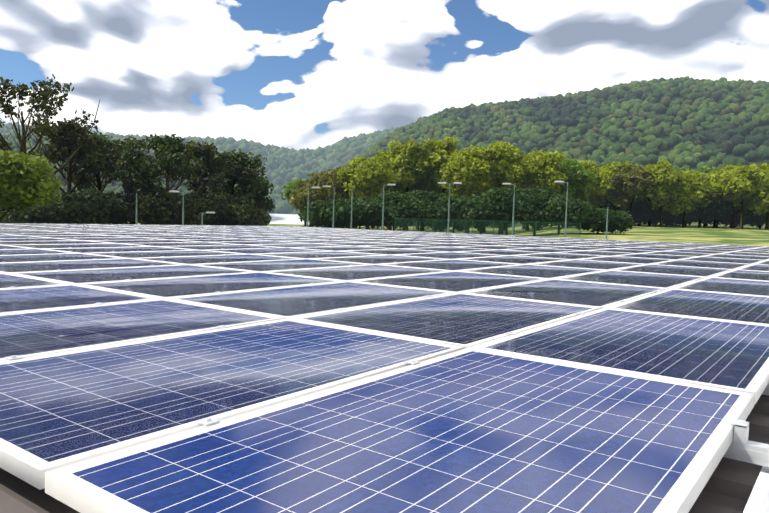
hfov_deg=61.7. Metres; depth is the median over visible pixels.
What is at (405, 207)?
shrub
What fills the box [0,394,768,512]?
dark roof sheet
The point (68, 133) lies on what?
tree
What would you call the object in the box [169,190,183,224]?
lamp post
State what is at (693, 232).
ground
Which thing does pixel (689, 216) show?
meadow shrub
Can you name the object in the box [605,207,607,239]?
lamp post
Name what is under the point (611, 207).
tree
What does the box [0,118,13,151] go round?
tree
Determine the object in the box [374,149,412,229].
tree
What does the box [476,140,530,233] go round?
tree
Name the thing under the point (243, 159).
tree
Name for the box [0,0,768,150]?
sky
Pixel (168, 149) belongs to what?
tree
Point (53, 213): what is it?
shrub
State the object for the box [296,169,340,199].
tree
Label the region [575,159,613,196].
tree
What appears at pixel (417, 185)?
tree
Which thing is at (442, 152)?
tree
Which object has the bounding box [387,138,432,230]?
tree
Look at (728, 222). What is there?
meadow shrub
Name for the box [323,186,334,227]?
lamp post
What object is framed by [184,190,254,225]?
shrub
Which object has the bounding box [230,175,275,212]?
tree
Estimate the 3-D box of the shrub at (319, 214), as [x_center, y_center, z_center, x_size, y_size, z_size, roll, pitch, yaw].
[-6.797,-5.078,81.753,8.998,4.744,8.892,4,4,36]
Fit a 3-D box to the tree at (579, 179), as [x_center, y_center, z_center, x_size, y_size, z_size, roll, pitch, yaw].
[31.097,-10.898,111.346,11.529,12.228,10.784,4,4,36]
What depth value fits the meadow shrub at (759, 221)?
133.30 m
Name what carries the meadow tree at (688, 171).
on the ground
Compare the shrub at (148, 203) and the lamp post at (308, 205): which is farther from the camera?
the shrub at (148, 203)
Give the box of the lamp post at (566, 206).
[554,181,567,237]
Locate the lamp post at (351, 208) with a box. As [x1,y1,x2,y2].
[350,190,352,228]
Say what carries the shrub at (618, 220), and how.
on the ground
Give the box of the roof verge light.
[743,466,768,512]
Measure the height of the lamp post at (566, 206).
5.132 m
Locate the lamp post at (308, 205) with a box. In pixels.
[307,187,319,226]
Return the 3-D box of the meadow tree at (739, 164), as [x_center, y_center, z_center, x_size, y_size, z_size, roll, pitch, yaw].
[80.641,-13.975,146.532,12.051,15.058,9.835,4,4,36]
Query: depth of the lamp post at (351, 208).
61.66 m
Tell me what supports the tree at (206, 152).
on the ground
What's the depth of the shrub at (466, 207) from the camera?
85.78 m
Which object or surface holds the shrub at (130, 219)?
on the ground
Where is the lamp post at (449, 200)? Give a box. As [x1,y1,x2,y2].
[438,182,461,232]
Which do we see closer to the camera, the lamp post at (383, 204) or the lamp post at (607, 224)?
the lamp post at (383, 204)
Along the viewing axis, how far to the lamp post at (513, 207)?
54.69 m
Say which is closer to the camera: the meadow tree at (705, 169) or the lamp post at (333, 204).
the lamp post at (333, 204)
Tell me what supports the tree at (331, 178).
on the ground
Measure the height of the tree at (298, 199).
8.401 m
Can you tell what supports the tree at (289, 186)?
on the ground
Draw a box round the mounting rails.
[0,223,768,512]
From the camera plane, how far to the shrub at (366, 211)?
79.87 m
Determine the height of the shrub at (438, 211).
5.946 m
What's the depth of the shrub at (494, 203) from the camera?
81.79 m
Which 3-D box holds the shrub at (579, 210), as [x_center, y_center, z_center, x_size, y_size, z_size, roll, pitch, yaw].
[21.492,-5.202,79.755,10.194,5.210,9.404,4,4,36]
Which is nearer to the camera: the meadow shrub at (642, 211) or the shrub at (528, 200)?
the shrub at (528, 200)
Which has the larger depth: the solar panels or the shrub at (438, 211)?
the shrub at (438, 211)
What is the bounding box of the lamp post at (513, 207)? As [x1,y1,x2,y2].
[502,183,514,235]
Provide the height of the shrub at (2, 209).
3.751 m
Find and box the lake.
[269,214,303,224]
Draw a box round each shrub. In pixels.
[0,196,57,222]
[0,199,111,223]
[51,188,130,223]
[109,194,155,224]
[121,186,182,224]
[142,196,226,224]
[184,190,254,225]
[219,206,271,225]
[298,199,360,228]
[328,196,400,229]
[372,191,425,230]
[405,190,445,231]
[423,194,486,232]
[453,194,500,233]
[467,187,525,234]
[505,185,560,235]
[515,194,599,233]
[569,207,633,233]
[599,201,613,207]
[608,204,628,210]
[622,200,656,225]
[644,208,677,224]
[664,212,693,225]
[681,209,713,226]
[693,200,740,227]
[716,213,753,227]
[747,209,766,228]
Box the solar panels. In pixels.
[0,223,768,512]
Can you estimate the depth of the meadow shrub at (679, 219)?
144.59 m
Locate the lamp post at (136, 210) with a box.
[135,193,137,224]
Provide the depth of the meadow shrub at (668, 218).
139.69 m
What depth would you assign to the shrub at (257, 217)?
68.28 m
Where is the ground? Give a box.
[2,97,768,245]
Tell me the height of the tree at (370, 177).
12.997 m
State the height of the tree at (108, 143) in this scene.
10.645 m
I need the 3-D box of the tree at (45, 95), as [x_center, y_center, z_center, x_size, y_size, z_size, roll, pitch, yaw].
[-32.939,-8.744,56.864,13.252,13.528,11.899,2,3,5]
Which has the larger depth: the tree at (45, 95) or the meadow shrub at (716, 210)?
the meadow shrub at (716, 210)
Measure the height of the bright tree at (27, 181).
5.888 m
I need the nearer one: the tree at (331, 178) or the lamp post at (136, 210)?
the lamp post at (136, 210)
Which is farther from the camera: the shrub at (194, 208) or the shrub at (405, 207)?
the shrub at (405, 207)
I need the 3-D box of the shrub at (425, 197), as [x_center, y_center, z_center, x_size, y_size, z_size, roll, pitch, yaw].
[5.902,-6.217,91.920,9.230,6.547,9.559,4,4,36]
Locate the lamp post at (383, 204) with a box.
[382,184,395,229]
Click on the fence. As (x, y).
(551, 223)
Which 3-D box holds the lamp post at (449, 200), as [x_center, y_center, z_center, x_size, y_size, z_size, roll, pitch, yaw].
[5.553,-3.703,55.570,2.123,5.374,0.537,2,3,10]
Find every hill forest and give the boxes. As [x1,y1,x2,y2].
[0,122,394,213]
[0,133,248,197]
[211,76,768,227]
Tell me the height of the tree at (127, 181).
9.839 m
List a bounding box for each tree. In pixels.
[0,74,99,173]
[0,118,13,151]
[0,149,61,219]
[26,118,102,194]
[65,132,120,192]
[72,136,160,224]
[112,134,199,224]
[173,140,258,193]
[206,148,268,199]
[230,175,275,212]
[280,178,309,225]
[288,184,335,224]
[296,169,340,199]
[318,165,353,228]
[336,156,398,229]
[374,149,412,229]
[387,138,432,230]
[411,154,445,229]
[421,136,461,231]
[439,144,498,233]
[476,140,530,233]
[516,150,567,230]
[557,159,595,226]
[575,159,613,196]
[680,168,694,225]
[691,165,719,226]
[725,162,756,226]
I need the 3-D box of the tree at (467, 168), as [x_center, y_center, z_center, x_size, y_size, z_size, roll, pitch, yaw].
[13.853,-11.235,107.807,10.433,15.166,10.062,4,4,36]
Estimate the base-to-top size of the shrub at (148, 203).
4.871 m
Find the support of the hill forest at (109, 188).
on the ground
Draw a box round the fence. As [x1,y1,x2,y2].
[394,218,580,237]
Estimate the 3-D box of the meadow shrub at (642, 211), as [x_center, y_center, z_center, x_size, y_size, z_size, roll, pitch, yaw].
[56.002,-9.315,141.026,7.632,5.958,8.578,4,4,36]
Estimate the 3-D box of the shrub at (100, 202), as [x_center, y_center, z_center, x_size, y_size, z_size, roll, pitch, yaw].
[-27.212,-4.149,59.688,7.332,4.328,7.576,1,3,-5]

